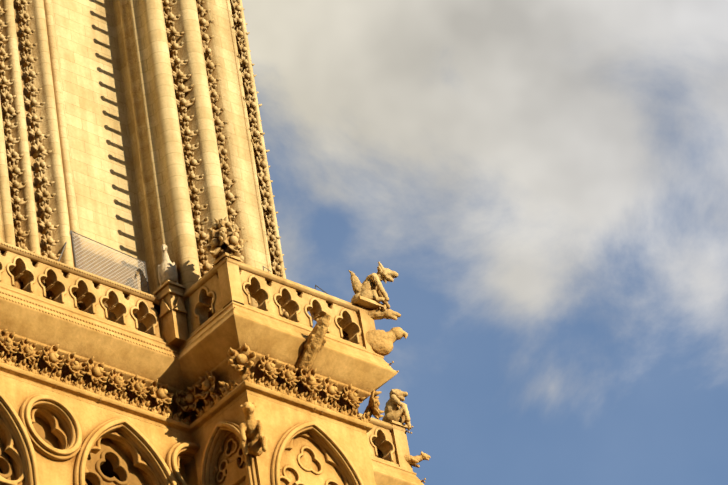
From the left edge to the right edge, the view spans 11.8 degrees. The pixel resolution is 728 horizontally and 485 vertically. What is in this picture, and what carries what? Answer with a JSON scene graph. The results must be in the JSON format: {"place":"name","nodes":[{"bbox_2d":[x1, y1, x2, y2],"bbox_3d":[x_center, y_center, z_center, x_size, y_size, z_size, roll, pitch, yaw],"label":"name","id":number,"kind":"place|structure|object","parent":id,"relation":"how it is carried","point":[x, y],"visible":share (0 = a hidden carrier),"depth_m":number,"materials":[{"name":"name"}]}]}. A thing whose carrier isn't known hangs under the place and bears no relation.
{"place":"outdoors","nodes":[
{"label":"outdoors","id":0,"kind":"place"},
{"bbox_2d":[0,374,194,484],"bbox_3d":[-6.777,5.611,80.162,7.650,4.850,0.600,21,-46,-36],"label":"wall","id":1,"kind":"structure","parent":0,"point":[18,393],"depth_m":81.17,"materials":[{"name":"beige stone"}]},
{"bbox_2d":[0,458,119,484],"bbox_3d":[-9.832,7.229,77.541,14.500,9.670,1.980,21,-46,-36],"label":"tracery opening","id":2,"kind":"object","parent":1,"relation":"attached to","point":[106,467],"depth_m":83.62,"materials":[{"name":"stone"}]},
{"bbox_2d":[0,416,186,484],"bbox_3d":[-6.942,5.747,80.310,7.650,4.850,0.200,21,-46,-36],"label":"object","id":3,"kind":"object","parent":1,"relation":"attached to","point":[43,429],"visible":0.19,"depth_m":81.70,"materials":[{"name":"beige stone"}]},
{"bbox_2d":[0,449,138,484],"bbox_3d":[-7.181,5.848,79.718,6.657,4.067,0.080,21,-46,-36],"label":"quatrefoil tracery","id":4,"kind":"object","parent":3,"relation":"attached to","point":[98,474],"visible":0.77,"depth_m":81.52,"materials":[{"name":"beige stone"}]},
{"bbox_2d":[0,409,190,484],"bbox_3d":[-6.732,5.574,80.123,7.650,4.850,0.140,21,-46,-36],"label":"arcade cusps","id":5,"kind":"object","parent":1,"relation":"attached to","point":[58,435],"visible":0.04,"depth_m":80.99,"materials":[{"name":"stone"}]},
{"bbox_2d":[0,407,193,484],"bbox_3d":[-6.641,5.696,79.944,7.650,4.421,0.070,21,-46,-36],"label":"arch molding","id":6,"kind":"structure","parent":5,"relation":"attached to","point":[97,447],"depth_m":80.86,"materials":[{"name":"beige stone"}]},
{"bbox_2d":[0,392,199,484],"bbox_3d":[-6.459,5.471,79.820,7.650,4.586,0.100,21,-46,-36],"label":"arch molding","id":7,"kind":"structure","parent":1,"relation":"attached to","point":[40,441],"depth_m":80.62,"materials":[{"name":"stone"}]},
{"bbox_2d":[188,274,222,331],"bbox_3d":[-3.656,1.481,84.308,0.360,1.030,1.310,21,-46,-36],"label":"balcony flank","id":8,"kind":"object","parent":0,"point":[213,285],"visible":0.67,"depth_m":84.36,"materials":[{"name":"stone"}]},
{"bbox_2d":[193,286,215,324],"bbox_3d":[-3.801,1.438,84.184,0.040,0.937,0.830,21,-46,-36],"label":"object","id":9,"kind":"object","parent":8,"relation":"attached to","point":[199,301],"visible":1,"depth_m":84.19,"materials":[{"name":"brown stone"}]},
{"bbox_2d":[192,393,259,484],"bbox_3d":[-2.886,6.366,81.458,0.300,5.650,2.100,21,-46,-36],"label":"wall","id":10,"kind":"structure","parent":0,"point":[233,413],"depth_m":82.80,"materials":[{"name":"beige stone"}]},
{"bbox_2d":[213,431,247,484],"bbox_3d":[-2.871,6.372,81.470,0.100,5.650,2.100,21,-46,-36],"label":"blind flank cusps","id":11,"kind":"object","parent":10,"relation":"attached to","point":[236,474],"visible":0.12,"depth_m":82.19,"materials":[{"name":"brown stone"}]},
{"bbox_2d":[216,433,245,484],"bbox_3d":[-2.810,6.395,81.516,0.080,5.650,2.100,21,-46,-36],"label":"blind flank","id":12,"kind":"object","parent":10,"relation":"attached to","point":[231,458],"visible":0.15,"depth_m":82.64,"materials":[{"name":"stone"}]},
{"bbox_2d":[205,421,257,484],"bbox_3d":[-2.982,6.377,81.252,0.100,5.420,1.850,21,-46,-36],"label":"arch molding","id":13,"kind":"object","parent":10,"relation":"attached to","point":[211,451],"visible":0.46,"depth_m":82.56,"materials":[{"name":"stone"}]},
{"bbox_2d":[200,423,252,484],"bbox_3d":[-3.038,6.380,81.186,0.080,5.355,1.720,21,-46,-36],"label":"pointed arch","id":14,"kind":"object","parent":13,"relation":"attached to","point":[207,448],"visible":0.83,"depth_m":82.53,"materials":[{"name":"stone"}]},
{"bbox_2d":[216,437,246,484],"bbox_3d":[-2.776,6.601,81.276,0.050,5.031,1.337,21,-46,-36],"label":"flank roll","id":15,"kind":"object","parent":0,"point":[239,456],"visible":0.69,"depth_m":82.50,"materials":[{"name":"brown stone"}]},
{"bbox_2d":[184,442,331,484],"bbox_3d":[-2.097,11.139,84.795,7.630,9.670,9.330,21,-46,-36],"label":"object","id":16,"kind":"object","parent":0,"point":[306,461],"depth_m":83.07,"materials":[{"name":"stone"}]},
{"bbox_2d":[0,285,423,484],"bbox_3d":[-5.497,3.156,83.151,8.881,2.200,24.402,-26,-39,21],"label":"cornice","id":17,"kind":"structure","parent":16,"relation":"on","point":[216,337],"depth_m":83.19,"materials":[{"name":"stone"}]},
{"bbox_2d":[0,0,288,338],"bbox_3d":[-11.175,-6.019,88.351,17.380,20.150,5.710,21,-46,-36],"label":"stage","id":18,"kind":"object","parent":17,"relation":"on","point":[116,172],"visible":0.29,"depth_m":88.02,"materials":[{"name":"stone"}]},
{"bbox_2d":[0,0,288,317],"bbox_3d":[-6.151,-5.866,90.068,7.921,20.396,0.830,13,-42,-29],"label":"crockets","id":19,"kind":"object","parent":17,"relation":"on","point":[43,167],"visible":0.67,"depth_m":87.80,"materials":[{"name":"stone"}]},
{"bbox_2d":[153,280,188,347],"bbox_3d":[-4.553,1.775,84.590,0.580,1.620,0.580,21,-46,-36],"label":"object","id":20,"kind":"object","parent":17,"relation":"on","point":[173,311],"visible":0.79,"depth_m":84.44,"materials":[{"name":"beige stone"}]},
{"bbox_2d":[158,244,178,288],"bbox_3d":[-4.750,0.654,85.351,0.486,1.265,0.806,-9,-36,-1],"label":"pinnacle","id":21,"kind":"object","parent":20,"relation":"on","point":[167,268],"visible":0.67,"depth_m":85.21,"materials":[{"name":"grey stone"}]},
{"bbox_2d":[0,329,383,428],"bbox_3d":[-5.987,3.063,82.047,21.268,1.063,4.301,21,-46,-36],"label":"frieze bosses","id":22,"kind":"object","parent":17,"relation":"on","point":[242,360],"visible":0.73,"depth_m":82.95,"materials":[{"name":"stone"}]},
{"bbox_2d":[0,283,398,466],"bbox_3d":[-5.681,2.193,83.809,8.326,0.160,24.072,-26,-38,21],"label":"balustrade plinth","id":23,"kind":"structure","parent":17,"relation":"on","point":[92,315],"depth_m":83.68,"materials":[{"name":"stone"}]},
{"bbox_2d":[0,251,160,337],"bbox_3d":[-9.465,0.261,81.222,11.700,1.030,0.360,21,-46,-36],"label":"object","id":24,"kind":"object","parent":23,"relation":"on","point":[37,269],"visible":0.56,"depth_m":83.28,"materials":[{"name":"stone"}]},
{"bbox_2d":[0,256,157,334],"bbox_3d":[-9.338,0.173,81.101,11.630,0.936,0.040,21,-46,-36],"label":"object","id":25,"kind":"object","parent":24,"relation":"attached to","point":[136,307],"visible":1,"depth_m":83.14,"materials":[{"name":"stone"}]},
{"bbox_2d":[0,241,405,451],"bbox_3d":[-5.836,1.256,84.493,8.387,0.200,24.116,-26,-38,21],"label":"balustrade railing","id":26,"kind":"object","parent":24,"relation":"on","point":[267,276],"visible":0.12,"depth_m":84.49,"materials":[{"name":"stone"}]},
{"bbox_2d":[351,295,386,309],"bbox_3d":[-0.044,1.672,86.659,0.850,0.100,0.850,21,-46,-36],"label":"statue base","id":27,"kind":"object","parent":26,"relation":"on","point":[365,302],"depth_m":86.38,"materials":[{"name":"beige stone"}]},
{"bbox_2d":[348,262,397,308],"bbox_3d":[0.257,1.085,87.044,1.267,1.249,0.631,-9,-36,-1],"label":"gargoyle","id":28,"kind":"object","parent":26,"relation":"on","point":[371,287],"visible":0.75,"depth_m":86.88,"materials":[{"name":"beige stone"}]},
{"bbox_2d":[58,230,328,327],"bbox_3d":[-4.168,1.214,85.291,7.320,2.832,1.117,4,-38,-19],"label":"net post rods","id":29,"kind":"object","parent":23,"relation":"on","point":[71,231],"visible":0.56,"depth_m":85.39,"materials":[{"name":"grey metal"}]},
{"bbox_2d":[73,232,148,293],"bbox_3d":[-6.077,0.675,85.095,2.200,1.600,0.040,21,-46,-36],"label":"safety net","id":30,"kind":"object","parent":29,"relation":"attached to","point":[84,268],"visible":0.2,"depth_m":85.18,"materials":[{"name":"grey"}]},
{"bbox_2d":[239,270,362,345],"bbox_3d":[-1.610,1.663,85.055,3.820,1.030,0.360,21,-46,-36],"label":"balcony front","id":31,"kind":"object","parent":23,"relation":"on","point":[302,299],"visible":0.69,"depth_m":85.00,"materials":[{"name":"stone"}]},
{"bbox_2d":[242,275,360,343],"bbox_3d":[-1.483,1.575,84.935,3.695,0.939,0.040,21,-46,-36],"label":"quatrefoil tracery","id":32,"kind":"object","parent":31,"relation":"attached to","point":[299,306],"visible":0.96,"depth_m":84.88,"materials":[{"name":"beige stone"}]},
{"bbox_2d":[342,332,348,340],"bbox_3d":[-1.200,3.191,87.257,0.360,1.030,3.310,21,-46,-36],"label":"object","id":33,"kind":"object","parent":23,"relation":"on","point":[345,336],"depth_m":86.60,"materials":[{"name":"stone"}]},
{"bbox_2d":[377,451,382,457],"bbox_3d":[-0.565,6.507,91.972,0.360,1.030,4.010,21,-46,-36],"label":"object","id":34,"kind":"object","parent":23,"relation":"on","point":[380,454],"visible":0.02,"depth_m":91.11,"materials":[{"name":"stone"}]},
{"bbox_2d":[367,425,396,463],"bbox_3d":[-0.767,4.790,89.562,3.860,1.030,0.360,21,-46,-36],"label":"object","id":35,"kind":"object","parent":23,"relation":"on","point":[383,446],"visible":0.17,"depth_m":90.56,"materials":[{"name":"stone"}]},
{"bbox_2d":[369,427,394,461],"bbox_3d":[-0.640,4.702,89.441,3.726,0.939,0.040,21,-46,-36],"label":"balcony scroll","id":36,"kind":"object","parent":35,"relation":"attached to","point":[386,439],"visible":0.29,"depth_m":90.29,"materials":[{"name":"stone"}]},
{"bbox_2d":[404,451,429,467],"bbox_3d":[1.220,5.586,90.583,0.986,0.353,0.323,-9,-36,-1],"label":"gargoyle","id":37,"kind":"object","parent":35,"relation":"attached to","point":[413,461],"visible":0.6,"depth_m":90.52,"materials":[{"name":"stone"}]},
{"bbox_2d":[0,242,425,482],"bbox_3d":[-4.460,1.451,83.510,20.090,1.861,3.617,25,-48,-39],"label":"beads","id":38,"kind":"object","parent":17,"relation":"on","point":[226,258],"visible":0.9,"depth_m":82.91,"materials":[{"name":"stone"}]},
{"bbox_2d":[368,306,400,319],"bbox_3d":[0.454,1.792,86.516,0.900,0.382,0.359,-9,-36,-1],"label":"dog gargoyle","id":39,"kind":"object","parent":38,"relation":"on","point":[384,313],"visible":0.85,"depth_m":86.44,"materials":[{"name":"beige stone"}]},
{"bbox_2d":[213,252,243,308],"bbox_3d":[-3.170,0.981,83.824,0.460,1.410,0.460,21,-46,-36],"label":"post","id":40,"kind":"object","parent":17,"relation":"on","point":[230,282],"visible":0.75,"depth_m":83.71,"materials":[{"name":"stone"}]},
{"bbox_2d":[203,217,245,262],"bbox_3d":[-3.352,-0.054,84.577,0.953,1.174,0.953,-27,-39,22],"label":"finial","id":41,"kind":"object","parent":40,"relation":"on","point":[223,237],"visible":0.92,"depth_m":84.37,"materials":[{"name":"stone"}]},
{"bbox_2d":[295,313,330,374],"bbox_3d":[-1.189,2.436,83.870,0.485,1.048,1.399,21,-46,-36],"label":"gargoyle spout","id":42,"kind":"object","parent":17,"relation":"attached to","point":[316,341],"visible":0.88,"depth_m":83.76,"materials":[{"name":"stone"}]},
{"bbox_2d":[356,306,375,351],"bbox_3d":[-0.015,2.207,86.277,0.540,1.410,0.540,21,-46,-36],"label":"post","id":43,"kind":"object","parent":17,"relation":"on","point":[366,322],"visible":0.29,"depth_m":86.19,"materials":[{"name":"stone"}]},
{"bbox_2d":[361,327,407,355],"bbox_3d":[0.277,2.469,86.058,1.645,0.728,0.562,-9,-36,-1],"label":"eagle gargoyle","id":44,"kind":"object","parent":17,"relation":"on","point":[380,342],"visible":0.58,"depth_m":85.89,"materials":[{"name":"stone"}]},
{"bbox_2d":[388,420,412,470],"bbox_3d":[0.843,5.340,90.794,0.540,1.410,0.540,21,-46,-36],"label":"post","id":45,"kind":"object","parent":17,"relation":"on","point":[400,441],"visible":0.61,"depth_m":90.69,"materials":[{"name":"stone"}]},
{"bbox_2d":[382,389,410,428],"bbox_3d":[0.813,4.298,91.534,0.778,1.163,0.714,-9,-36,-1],"label":"monkey chimera","id":46,"kind":"object","parent":45,"relation":"on","point":[394,411],"visible":0.92,"depth_m":91.30,"materials":[{"name":"beige stone"}]},
{"bbox_2d":[280,446,339,484],"bbox_3d":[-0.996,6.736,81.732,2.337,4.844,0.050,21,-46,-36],"label":"blind roll","id":47,"kind":"object","parent":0,"point":[295,470],"visible":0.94,"depth_m":82.67,"materials":[{"name":"beige stone"}]},
{"bbox_2d":[247,393,375,484],"bbox_3d":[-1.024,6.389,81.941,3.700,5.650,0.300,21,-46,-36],"label":"blind frame","id":48,"kind":"object","parent":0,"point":[279,421],"visible":0.58,"depth_m":83.27,"materials":[{"name":"beige stone"}]},
{"bbox_2d":[239,402,266,455],"bbox_3d":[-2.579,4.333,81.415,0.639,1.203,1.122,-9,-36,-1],"label":"statue","id":49,"kind":"object","parent":48,"relation":"attached to","point":[253,441],"visible":0.98,"depth_m":81.30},
{"bbox_2d":[280,437,344,484],"bbox_3d":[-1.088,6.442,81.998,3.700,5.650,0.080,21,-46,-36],"label":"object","id":50,"kind":"object","parent":48,"relation":"attached to","point":[289,457],"visible":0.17,"depth_m":82.91,"materials":[{"name":"stone"}]},
{"bbox_2d":[270,420,358,484],"bbox_3d":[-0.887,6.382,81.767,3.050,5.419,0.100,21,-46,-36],"label":"blind front ring","id":51,"kind":"object","parent":48,"relation":"attached to","point":[331,447],"visible":0.52,"depth_m":83.11,"materials":[{"name":"stone"}]},
{"bbox_2d":[280,432,349,484],"bbox_3d":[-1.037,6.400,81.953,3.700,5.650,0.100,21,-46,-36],"label":"blind cusps","id":52,"kind":"object","parent":48,"relation":"attached to","point":[329,459],"depth_m":83.34,"materials":[{"name":"beige stone"}]},
{"bbox_2d":[275,421,363,484],"bbox_3d":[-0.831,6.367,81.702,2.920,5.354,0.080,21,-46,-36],"label":"blind front ring","id":53,"kind":"object","parent":48,"relation":"attached to","point":[321,430],"visible":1,"depth_m":83.15,"materials":[{"name":"stone"}]},
{"bbox_2d":[242,0,727,484],"label":"sky","id":54,"kind":"structure","parent":0,"point":[543,184],"materials":[{"name":"blue"}]}
]}

